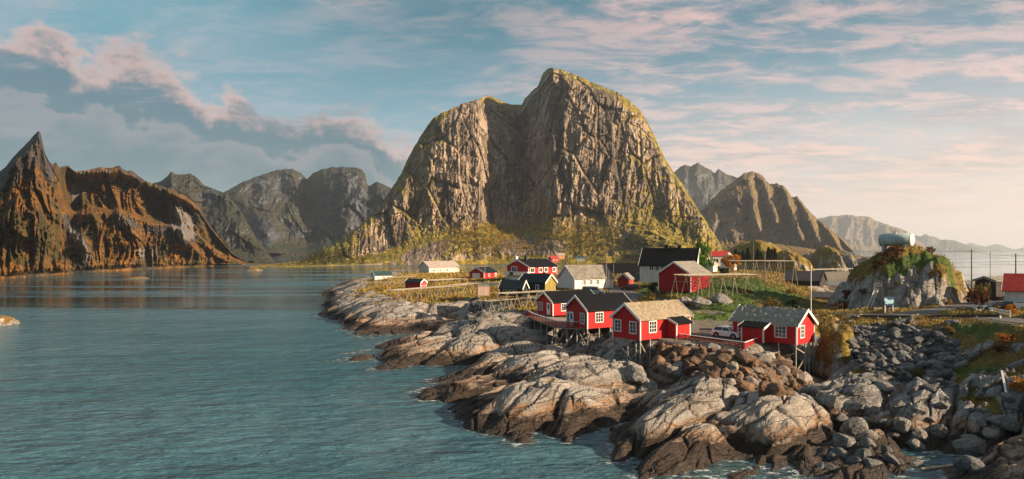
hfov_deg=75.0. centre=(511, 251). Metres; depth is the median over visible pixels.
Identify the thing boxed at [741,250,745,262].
spruce
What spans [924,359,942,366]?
rubble stone
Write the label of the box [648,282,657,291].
bush
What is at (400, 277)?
fish rack
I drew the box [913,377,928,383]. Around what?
rubble stone
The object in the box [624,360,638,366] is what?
shore boulder
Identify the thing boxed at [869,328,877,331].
rubble stone
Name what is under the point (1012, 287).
house
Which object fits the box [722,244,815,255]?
hill islet
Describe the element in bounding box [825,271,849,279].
building
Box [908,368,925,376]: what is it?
bush
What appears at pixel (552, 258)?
house
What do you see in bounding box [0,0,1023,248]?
sky
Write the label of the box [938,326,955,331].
bush
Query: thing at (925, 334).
rubble stone
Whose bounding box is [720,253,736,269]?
house
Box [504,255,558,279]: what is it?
house
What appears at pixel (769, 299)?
bush
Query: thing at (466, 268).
fish rack
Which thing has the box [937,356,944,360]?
rubble stone
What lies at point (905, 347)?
rubble stone
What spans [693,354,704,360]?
riprap boulder
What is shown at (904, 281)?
power line
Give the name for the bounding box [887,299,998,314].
side road
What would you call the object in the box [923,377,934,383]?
rubble stone
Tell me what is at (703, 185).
jagged mountain
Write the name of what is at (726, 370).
riprap boulder
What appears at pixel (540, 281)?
house
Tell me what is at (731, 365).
riprap boulder
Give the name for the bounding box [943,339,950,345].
rubble stone
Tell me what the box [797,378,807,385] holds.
riprap boulder
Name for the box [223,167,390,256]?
grey mountain
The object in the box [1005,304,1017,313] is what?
bush
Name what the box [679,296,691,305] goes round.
outcrop boulder
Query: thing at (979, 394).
shore boulder
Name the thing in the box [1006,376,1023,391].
bush
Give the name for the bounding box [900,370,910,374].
rubble stone
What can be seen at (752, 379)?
riprap boulder
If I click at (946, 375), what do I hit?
rubble stone
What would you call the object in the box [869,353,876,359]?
rubble stone
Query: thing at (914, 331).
rubble stone
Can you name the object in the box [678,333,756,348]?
board fence
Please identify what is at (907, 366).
rubble stone
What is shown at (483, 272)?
garage
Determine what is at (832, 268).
quay bridge
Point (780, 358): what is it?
riprap boulder
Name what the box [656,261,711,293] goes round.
barn
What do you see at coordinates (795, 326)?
fishing cabin
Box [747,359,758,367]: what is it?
riprap boulder
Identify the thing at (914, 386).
shore boulder
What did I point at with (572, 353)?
shore boulder
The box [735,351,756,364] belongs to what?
outcrop boulder
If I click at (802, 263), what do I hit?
hill islet
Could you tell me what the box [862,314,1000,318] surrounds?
guard rail
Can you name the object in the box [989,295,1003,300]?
bush
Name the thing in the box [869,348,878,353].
rubble stone
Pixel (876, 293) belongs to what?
ladder
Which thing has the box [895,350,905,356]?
rubble stone
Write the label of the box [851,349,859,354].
rubble stone
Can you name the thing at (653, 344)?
riprap boulder
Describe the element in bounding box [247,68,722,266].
mountain
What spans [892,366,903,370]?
rubble stone
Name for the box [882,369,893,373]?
rubble stone
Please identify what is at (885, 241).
storage tank
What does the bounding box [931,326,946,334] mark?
rubble stone
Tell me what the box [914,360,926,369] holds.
rubble stone
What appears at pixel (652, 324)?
window
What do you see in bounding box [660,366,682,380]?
outcrop boulder
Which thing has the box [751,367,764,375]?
riprap boulder
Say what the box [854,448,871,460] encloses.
shore boulder
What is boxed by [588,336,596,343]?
shore boulder
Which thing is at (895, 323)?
rubble stone
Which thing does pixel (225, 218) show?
ridge
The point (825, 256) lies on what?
hill islet
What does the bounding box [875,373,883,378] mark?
shore boulder
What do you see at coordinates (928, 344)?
rubble stone
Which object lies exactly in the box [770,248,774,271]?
spruce
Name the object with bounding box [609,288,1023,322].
road
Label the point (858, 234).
hazy mountain
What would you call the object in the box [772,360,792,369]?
riprap boulder
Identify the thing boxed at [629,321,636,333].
window
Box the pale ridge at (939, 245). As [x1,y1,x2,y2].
[914,234,986,251]
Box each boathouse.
[418,259,458,272]
[785,270,827,285]
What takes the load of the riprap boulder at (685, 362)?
on the terrain at (500, 385)
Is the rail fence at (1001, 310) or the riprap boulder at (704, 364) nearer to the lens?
the riprap boulder at (704, 364)
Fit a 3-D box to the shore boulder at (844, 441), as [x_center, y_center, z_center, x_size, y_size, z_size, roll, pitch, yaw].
[26.494,15.235,52.861,1.865,1.713,1.742,0,0,35]
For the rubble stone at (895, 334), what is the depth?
80.80 m
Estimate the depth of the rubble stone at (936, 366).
68.27 m
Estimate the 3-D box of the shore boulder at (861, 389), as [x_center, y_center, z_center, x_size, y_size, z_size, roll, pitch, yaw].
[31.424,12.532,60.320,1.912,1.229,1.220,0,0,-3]
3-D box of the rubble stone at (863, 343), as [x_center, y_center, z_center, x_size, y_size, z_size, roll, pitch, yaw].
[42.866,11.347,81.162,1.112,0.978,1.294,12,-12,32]
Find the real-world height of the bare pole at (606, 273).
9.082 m
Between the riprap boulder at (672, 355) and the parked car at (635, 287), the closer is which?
the riprap boulder at (672, 355)
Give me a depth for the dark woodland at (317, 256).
882.81 m
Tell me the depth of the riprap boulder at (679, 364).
75.80 m
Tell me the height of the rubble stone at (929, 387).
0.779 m
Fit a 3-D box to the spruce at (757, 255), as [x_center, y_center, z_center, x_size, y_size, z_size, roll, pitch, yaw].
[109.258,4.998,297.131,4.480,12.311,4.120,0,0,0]
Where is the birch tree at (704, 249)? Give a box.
[693,241,715,270]
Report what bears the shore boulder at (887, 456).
on the terrain at (500, 385)
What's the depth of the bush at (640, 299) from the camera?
125.01 m
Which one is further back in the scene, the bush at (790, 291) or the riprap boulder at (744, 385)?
the bush at (790, 291)
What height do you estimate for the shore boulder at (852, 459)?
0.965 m
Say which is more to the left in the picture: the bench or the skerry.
the skerry
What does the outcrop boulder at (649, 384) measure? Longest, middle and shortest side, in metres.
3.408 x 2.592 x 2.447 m
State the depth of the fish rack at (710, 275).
126.58 m
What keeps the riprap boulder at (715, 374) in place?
on the terrain at (500, 385)
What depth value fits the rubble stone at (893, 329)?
81.91 m
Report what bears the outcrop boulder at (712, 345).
on the terrain at (500, 385)
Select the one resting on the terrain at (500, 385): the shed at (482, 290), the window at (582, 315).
the shed at (482, 290)
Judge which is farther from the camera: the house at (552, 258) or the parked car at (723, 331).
the house at (552, 258)
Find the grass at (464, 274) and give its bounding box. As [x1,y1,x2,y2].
[353,243,1023,439]
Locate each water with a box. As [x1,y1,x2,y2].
[0,252,1023,478]
[244,282,982,478]
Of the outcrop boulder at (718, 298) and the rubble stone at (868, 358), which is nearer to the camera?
the rubble stone at (868, 358)
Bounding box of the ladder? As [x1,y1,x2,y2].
[867,283,881,306]
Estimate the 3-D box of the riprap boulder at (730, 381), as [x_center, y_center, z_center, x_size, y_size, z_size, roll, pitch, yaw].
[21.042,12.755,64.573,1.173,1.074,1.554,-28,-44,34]
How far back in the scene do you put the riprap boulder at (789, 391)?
57.69 m
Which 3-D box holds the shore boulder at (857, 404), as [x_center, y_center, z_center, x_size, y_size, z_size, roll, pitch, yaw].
[30.452,13.542,59.022,2.603,0.916,1.985,-7,11,46]
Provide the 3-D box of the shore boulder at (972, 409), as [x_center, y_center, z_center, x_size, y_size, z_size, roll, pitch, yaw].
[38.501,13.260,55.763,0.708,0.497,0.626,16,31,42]
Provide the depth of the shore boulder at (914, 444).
53.46 m
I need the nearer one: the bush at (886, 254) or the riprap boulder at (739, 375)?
the riprap boulder at (739, 375)
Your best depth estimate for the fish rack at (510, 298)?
129.12 m
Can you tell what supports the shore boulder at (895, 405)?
on the terrain at (500, 385)
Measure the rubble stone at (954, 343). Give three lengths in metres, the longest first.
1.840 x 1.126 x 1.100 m
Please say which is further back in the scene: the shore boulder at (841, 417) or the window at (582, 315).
the window at (582, 315)
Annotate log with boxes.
[920,457,981,470]
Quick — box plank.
[1001,370,1006,391]
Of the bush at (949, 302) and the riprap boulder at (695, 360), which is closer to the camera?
the riprap boulder at (695, 360)
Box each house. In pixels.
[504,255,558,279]
[518,272,557,294]
[548,256,558,261]
[555,253,564,258]
[556,265,614,288]
[576,256,584,260]
[638,245,700,281]
[705,258,718,271]
[709,251,729,265]
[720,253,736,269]
[1001,273,1023,309]
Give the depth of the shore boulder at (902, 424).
54.69 m
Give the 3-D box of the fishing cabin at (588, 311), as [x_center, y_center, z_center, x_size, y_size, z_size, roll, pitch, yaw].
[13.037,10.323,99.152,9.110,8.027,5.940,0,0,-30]
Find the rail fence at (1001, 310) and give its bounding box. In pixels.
[972,304,1010,316]
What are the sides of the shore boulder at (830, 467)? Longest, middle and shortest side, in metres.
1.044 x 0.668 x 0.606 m
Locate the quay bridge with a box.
[814,268,852,269]
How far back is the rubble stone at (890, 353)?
72.72 m
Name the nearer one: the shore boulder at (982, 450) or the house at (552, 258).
the shore boulder at (982, 450)
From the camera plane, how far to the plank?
57.80 m
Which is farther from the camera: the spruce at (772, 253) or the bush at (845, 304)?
the spruce at (772, 253)
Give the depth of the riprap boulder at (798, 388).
69.56 m
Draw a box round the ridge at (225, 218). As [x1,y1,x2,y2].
[153,172,283,262]
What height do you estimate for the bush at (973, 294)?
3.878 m
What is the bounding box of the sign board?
[884,297,893,312]
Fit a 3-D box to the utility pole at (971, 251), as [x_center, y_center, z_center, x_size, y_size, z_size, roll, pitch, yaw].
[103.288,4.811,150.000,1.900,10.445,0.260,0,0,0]
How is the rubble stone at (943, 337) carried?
on the terrain at (500, 385)
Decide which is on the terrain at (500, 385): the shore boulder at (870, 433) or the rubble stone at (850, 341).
the shore boulder at (870, 433)
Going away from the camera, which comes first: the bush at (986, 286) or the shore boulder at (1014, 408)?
the shore boulder at (1014, 408)
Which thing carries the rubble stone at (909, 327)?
on the terrain at (500, 385)
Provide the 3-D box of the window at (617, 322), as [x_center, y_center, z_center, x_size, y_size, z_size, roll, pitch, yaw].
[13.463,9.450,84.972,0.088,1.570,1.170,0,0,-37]
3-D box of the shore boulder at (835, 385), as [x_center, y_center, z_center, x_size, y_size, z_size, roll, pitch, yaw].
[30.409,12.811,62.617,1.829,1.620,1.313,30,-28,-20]
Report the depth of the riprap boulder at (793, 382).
69.54 m
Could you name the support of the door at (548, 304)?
in the fishing cabin at (552, 303)
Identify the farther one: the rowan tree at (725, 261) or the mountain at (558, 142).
the mountain at (558, 142)
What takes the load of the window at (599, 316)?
in the fishing cabin at (588, 311)
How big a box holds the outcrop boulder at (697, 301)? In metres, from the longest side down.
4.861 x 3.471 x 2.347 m
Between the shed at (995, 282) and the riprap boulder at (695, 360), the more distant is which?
the shed at (995, 282)
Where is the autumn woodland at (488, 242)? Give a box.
[399,199,664,260]
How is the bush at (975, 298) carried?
on the terrain at (500, 385)
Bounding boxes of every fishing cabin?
[534,290,593,316]
[563,293,630,347]
[609,299,693,365]
[728,304,817,373]
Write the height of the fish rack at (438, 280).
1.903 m
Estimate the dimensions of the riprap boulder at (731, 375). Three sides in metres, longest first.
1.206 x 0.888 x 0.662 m
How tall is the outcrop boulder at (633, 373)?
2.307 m
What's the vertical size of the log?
0.190 m
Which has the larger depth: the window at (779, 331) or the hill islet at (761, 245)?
the hill islet at (761, 245)
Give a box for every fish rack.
[355,282,404,290]
[385,285,459,303]
[386,276,419,279]
[428,278,465,284]
[446,282,480,294]
[456,266,480,271]
[477,296,536,313]
[493,290,560,311]
[669,273,759,299]
[727,260,798,292]
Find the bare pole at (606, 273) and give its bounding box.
[606,254,606,293]
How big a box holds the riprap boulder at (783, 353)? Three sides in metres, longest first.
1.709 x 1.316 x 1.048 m
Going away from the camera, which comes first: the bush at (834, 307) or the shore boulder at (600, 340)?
the shore boulder at (600, 340)
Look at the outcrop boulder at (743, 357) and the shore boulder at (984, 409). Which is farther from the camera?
the outcrop boulder at (743, 357)
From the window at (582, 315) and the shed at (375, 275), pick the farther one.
the shed at (375, 275)
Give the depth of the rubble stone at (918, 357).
71.65 m
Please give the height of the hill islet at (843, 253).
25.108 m
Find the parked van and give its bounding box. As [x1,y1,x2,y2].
[582,286,605,293]
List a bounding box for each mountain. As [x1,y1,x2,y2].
[0,131,259,278]
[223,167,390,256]
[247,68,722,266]
[674,163,736,211]
[700,171,852,252]
[818,215,926,252]
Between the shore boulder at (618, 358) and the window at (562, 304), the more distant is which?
the window at (562, 304)
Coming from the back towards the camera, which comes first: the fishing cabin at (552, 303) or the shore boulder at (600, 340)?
the fishing cabin at (552, 303)
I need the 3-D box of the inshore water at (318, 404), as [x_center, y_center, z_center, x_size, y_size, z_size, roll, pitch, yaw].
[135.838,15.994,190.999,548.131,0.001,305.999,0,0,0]
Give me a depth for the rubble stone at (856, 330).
84.37 m
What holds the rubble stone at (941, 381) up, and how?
on the terrain at (500, 385)
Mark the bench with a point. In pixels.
(710, 329)
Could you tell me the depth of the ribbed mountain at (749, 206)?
1723.33 m
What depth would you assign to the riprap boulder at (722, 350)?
71.60 m
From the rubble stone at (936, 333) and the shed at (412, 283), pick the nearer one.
the rubble stone at (936, 333)
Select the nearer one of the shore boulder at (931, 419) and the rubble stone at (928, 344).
the shore boulder at (931, 419)
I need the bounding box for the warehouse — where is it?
[597,263,639,273]
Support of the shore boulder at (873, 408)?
on the terrain at (500, 385)
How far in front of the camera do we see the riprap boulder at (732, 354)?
70.31 m
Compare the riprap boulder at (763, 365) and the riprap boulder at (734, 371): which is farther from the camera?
the riprap boulder at (763, 365)
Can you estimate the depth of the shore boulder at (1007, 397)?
55.97 m
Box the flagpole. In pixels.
[810,280,811,312]
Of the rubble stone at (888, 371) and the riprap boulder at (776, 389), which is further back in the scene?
the rubble stone at (888, 371)
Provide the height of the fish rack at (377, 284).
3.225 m
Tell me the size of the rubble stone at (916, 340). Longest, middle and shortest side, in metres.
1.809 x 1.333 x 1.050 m
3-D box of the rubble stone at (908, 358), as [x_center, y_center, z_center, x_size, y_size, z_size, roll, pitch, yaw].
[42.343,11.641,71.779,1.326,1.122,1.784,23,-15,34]
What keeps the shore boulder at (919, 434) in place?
on the terrain at (500, 385)
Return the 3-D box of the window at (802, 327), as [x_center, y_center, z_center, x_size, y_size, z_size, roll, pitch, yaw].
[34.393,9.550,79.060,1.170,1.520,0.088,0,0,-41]
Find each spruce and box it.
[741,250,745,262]
[745,248,751,262]
[752,249,760,270]
[758,252,763,271]
[764,247,773,270]
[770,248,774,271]
[773,248,778,270]
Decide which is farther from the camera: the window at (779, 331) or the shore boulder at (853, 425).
the window at (779, 331)
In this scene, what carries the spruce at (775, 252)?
on the terrain at (500, 385)
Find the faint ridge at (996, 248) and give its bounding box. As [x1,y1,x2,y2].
[966,243,1023,251]
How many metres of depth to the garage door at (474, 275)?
209.34 m
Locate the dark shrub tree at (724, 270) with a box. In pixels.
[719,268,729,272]
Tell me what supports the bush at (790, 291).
on the terrain at (500, 385)
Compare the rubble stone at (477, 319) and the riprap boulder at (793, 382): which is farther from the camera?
the rubble stone at (477, 319)
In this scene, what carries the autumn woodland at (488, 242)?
on the mountain at (558, 142)
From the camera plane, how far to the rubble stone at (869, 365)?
70.75 m
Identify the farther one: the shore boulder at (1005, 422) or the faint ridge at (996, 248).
the faint ridge at (996, 248)
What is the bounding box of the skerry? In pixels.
[0,315,19,325]
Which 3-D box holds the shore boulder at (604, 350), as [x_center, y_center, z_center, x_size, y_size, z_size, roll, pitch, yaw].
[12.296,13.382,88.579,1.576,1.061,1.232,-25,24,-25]
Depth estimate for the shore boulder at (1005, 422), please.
53.66 m
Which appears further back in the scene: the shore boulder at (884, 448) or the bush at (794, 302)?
the bush at (794, 302)
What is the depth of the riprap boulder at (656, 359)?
76.65 m
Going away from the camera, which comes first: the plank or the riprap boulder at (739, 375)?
the plank
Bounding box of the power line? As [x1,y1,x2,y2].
[848,275,957,284]
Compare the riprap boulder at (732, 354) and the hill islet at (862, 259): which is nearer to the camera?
the riprap boulder at (732, 354)
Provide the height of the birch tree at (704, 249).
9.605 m
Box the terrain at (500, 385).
[318,245,1023,478]
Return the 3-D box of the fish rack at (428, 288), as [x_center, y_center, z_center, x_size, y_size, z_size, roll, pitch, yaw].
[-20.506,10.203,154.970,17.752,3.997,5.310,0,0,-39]
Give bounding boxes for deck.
[523,310,584,350]
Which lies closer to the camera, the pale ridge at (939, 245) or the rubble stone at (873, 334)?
the rubble stone at (873, 334)
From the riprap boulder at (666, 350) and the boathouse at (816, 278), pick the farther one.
the boathouse at (816, 278)
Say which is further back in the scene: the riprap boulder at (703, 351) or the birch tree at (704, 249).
the birch tree at (704, 249)
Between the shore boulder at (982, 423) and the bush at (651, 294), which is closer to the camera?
the shore boulder at (982, 423)
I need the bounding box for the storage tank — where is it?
[878,232,914,252]
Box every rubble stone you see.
[473,317,481,322]
[847,339,856,343]
[849,359,860,368]
[851,328,859,334]
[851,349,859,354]
[859,340,868,346]
[860,329,870,335]
[864,355,874,362]
[864,363,873,368]
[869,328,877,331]
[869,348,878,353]
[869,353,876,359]
[870,332,876,337]
[874,352,886,359]
[875,336,883,341]
[877,359,886,367]
[881,337,889,341]
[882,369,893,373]
[885,350,895,357]
[888,327,901,332]
[888,356,906,362]
[890,357,901,365]
[891,320,900,325]
[891,330,902,338]
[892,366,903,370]
[895,336,904,340]
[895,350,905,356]
[900,354,911,362]
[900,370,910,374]
[901,344,911,350]
[901,362,914,371]
[903,325,914,329]
[904,328,910,334]
[905,373,912,379]
[909,336,921,345]
[911,329,921,333]
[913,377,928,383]
[914,354,925,362]
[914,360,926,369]
[920,331,931,337]
[922,383,935,391]
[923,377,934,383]
[924,342,932,346]
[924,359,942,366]
[926,370,941,377]
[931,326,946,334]
[931,363,943,369]
[933,331,942,336]
[935,378,946,385]
[936,352,947,357]
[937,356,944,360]
[939,335,949,341]
[940,371,952,379]
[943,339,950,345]
[943,356,952,361]
[947,340,961,347]
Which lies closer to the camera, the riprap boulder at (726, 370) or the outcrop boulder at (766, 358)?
the riprap boulder at (726, 370)
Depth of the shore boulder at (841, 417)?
57.79 m
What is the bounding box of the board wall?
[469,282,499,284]
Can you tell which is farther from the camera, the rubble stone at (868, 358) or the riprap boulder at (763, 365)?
the rubble stone at (868, 358)
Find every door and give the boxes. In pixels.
[472,273,479,278]
[547,303,549,314]
[569,311,573,325]
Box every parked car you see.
[621,284,640,290]
[711,325,740,338]
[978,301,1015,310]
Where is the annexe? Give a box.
[498,279,529,295]
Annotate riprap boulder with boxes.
[645,340,657,350]
[649,355,665,367]
[652,362,658,371]
[656,362,670,372]
[660,345,673,355]
[668,352,677,358]
[672,361,682,368]
[673,356,681,362]
[677,346,692,357]
[682,360,690,366]
[683,363,697,375]
[688,356,700,370]
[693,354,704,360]
[698,349,707,354]
[698,360,713,371]
[703,354,714,361]
[709,370,719,378]
[712,359,728,368]
[714,353,732,362]
[715,347,728,356]
[722,378,735,385]
[723,367,729,375]
[725,351,736,360]
[727,361,738,369]
[728,373,735,378]
[729,369,737,373]
[735,370,744,379]
[737,379,754,391]
[738,365,751,373]
[744,376,758,385]
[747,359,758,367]
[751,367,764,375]
[758,363,766,367]
[758,381,769,396]
[762,351,775,358]
[763,369,775,376]
[765,375,782,384]
[769,382,785,396]
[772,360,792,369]
[774,365,789,376]
[776,356,784,359]
[781,351,792,358]
[783,387,794,395]
[788,379,797,387]
[791,368,800,374]
[793,382,802,391]
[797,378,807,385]
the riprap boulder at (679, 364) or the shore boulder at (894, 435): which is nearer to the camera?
the shore boulder at (894, 435)
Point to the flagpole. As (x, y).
(810, 298)
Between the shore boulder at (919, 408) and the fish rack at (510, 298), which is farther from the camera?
the fish rack at (510, 298)
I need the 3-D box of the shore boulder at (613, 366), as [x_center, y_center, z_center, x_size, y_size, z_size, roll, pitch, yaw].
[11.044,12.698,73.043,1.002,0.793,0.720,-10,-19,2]
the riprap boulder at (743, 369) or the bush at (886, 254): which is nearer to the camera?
the riprap boulder at (743, 369)
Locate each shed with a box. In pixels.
[370,271,393,279]
[404,278,427,287]
[477,285,489,295]
[616,272,634,287]
[809,291,833,301]
[971,276,1003,296]
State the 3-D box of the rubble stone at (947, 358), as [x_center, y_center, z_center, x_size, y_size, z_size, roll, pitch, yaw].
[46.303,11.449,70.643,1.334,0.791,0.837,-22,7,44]
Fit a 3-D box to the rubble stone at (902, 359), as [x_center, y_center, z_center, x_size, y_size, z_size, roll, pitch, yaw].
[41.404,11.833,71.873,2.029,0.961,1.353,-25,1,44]
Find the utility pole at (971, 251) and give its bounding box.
[967,249,975,287]
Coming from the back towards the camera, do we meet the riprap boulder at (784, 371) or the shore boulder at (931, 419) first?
the riprap boulder at (784, 371)
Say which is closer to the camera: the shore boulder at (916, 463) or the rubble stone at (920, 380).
the shore boulder at (916, 463)
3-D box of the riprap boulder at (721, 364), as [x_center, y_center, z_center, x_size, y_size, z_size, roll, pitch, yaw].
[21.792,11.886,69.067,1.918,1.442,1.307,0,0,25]
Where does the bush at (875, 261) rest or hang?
on the terrain at (500, 385)
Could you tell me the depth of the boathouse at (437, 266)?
266.32 m
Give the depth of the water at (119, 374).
92.52 m
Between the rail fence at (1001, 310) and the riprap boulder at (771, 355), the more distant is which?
the rail fence at (1001, 310)
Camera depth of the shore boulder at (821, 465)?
48.39 m
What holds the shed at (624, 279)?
on the terrain at (500, 385)
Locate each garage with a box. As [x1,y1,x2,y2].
[468,267,498,278]
[620,273,639,282]
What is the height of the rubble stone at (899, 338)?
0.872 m
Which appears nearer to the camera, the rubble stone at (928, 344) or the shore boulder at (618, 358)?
the rubble stone at (928, 344)
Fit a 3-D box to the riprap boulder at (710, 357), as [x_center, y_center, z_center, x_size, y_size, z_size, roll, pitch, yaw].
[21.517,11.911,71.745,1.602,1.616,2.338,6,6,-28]
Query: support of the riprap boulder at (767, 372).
on the terrain at (500, 385)
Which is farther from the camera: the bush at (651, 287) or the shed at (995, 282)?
the bush at (651, 287)
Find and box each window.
[511,266,516,271]
[539,302,542,310]
[561,303,565,310]
[580,313,584,323]
[595,312,603,322]
[614,319,620,331]
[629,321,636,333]
[649,320,656,332]
[774,325,786,337]
[800,325,804,338]
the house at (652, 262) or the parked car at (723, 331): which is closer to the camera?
the parked car at (723, 331)
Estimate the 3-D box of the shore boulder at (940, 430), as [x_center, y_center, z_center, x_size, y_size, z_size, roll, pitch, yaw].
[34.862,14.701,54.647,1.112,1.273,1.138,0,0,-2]
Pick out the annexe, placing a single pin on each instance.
(513, 285)
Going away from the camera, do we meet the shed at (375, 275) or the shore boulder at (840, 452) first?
the shore boulder at (840, 452)
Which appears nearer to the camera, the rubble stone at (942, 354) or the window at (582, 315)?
the rubble stone at (942, 354)
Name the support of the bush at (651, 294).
on the terrain at (500, 385)
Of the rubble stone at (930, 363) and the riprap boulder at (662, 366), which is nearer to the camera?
the rubble stone at (930, 363)
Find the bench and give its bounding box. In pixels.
[699,328,712,334]
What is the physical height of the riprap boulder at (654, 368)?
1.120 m
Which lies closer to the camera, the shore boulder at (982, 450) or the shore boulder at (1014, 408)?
the shore boulder at (982, 450)
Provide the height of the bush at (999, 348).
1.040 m
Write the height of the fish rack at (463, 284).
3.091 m
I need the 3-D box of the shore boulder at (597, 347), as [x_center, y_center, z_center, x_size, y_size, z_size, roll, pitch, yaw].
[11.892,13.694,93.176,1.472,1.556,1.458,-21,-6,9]
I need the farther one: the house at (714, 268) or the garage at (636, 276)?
the house at (714, 268)
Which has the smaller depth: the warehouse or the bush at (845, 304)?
the bush at (845, 304)
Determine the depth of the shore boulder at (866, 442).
50.90 m
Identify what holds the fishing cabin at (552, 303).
on the terrain at (500, 385)
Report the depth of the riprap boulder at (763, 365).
69.93 m
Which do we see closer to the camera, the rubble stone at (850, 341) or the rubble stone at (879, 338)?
the rubble stone at (850, 341)
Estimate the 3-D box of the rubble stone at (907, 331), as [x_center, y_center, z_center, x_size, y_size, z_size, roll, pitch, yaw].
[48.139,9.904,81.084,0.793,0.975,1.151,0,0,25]
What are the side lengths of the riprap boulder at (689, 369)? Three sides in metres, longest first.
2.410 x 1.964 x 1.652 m
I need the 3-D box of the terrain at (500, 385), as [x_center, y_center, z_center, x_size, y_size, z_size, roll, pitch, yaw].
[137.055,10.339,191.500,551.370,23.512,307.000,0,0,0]
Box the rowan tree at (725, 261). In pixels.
[720,254,741,271]
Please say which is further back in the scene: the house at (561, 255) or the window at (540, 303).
the house at (561, 255)
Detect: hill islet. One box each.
[717,239,781,270]
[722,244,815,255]
[764,250,814,273]
[803,250,862,259]
[809,245,847,271]
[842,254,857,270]
[856,256,870,263]
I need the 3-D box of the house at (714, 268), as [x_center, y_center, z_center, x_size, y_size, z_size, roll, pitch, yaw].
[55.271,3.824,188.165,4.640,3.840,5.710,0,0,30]
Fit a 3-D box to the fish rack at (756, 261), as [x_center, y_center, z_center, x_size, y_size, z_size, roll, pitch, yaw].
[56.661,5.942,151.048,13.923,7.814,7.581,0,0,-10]
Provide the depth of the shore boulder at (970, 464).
46.34 m
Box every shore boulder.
[568,351,575,355]
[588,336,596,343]
[592,343,600,350]
[596,337,604,343]
[600,347,609,356]
[609,363,617,369]
[615,355,622,360]
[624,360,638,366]
[817,462,824,468]
[822,395,839,408]
[823,462,835,472]
[825,452,838,461]
[826,380,843,389]
[829,447,848,458]
[833,432,855,449]
[836,413,848,422]
[839,417,867,434]
[844,397,871,411]
[846,455,861,463]
[849,383,872,396]
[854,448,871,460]
[855,429,878,440]
[860,438,877,450]
[861,401,880,415]
[863,458,881,466]
[871,379,894,393]
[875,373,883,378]
[878,418,887,423]
[881,444,892,453]
[881,452,899,465]
[886,433,899,438]
[889,399,905,412]
[894,417,910,432]
[906,380,922,393]
[906,438,925,450]
[908,459,923,466]
[911,402,928,414]
[911,428,927,441]
[927,416,935,422]
[930,424,948,437]
[935,402,948,408]
[951,438,980,455]
[953,455,985,472]
[961,434,985,455]
[969,407,976,411]
[974,391,983,397]
[976,418,986,427]
[979,407,987,412]
[982,427,1000,439]
[985,414,1021,431]
[1000,392,1015,402]
[1009,406,1018,411]
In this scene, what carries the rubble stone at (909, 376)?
on the terrain at (500, 385)
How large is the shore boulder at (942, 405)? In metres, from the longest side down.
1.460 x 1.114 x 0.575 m
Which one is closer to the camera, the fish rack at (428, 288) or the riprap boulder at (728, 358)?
the riprap boulder at (728, 358)
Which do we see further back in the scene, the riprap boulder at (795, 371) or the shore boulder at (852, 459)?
the riprap boulder at (795, 371)
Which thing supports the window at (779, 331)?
in the fishing cabin at (795, 326)
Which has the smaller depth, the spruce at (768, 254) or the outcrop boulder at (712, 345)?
the outcrop boulder at (712, 345)
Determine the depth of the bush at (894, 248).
117.50 m
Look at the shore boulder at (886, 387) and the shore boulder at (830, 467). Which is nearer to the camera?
the shore boulder at (830, 467)
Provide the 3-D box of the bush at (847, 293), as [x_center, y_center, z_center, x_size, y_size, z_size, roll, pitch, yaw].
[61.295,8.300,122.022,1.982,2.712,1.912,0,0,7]
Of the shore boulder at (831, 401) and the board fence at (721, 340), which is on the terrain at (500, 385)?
the shore boulder at (831, 401)
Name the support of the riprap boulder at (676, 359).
on the terrain at (500, 385)
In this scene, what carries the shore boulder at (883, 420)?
on the terrain at (500, 385)
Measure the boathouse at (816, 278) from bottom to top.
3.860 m
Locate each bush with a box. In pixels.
[637,295,651,301]
[644,292,656,300]
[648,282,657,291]
[766,297,780,305]
[785,299,798,305]
[786,289,795,294]
[828,302,843,309]
[834,300,848,309]
[841,289,852,299]
[872,259,879,268]
[876,257,888,266]
[879,250,900,260]
[887,245,904,252]
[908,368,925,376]
[925,246,935,254]
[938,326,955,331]
[943,298,952,304]
[963,287,989,305]
[964,286,978,303]
[974,282,990,305]
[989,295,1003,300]
[989,343,1011,351]
[994,332,1020,342]
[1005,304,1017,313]
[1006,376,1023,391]
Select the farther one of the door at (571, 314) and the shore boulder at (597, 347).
the door at (571, 314)
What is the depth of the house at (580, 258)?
660.00 m
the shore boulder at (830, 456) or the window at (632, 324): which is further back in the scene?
the window at (632, 324)
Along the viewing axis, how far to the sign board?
102.76 m
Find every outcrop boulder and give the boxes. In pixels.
[620,364,646,383]
[637,378,657,392]
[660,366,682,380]
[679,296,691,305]
[692,296,710,307]
[706,343,720,350]
[710,293,732,304]
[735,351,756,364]
[752,353,771,363]
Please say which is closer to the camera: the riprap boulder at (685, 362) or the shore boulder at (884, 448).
the shore boulder at (884, 448)
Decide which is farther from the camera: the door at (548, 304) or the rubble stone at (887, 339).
the door at (548, 304)
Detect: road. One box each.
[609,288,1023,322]
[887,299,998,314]
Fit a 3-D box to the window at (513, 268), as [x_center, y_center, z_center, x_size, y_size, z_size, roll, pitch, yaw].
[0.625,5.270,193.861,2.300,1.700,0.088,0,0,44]
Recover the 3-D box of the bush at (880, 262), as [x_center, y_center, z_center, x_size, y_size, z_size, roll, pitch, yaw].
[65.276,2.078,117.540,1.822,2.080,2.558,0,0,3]
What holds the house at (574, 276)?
on the terrain at (500, 385)
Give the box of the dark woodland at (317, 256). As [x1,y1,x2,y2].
[280,198,700,265]
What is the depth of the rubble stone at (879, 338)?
80.95 m
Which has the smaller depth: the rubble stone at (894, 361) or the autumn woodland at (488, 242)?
the rubble stone at (894, 361)

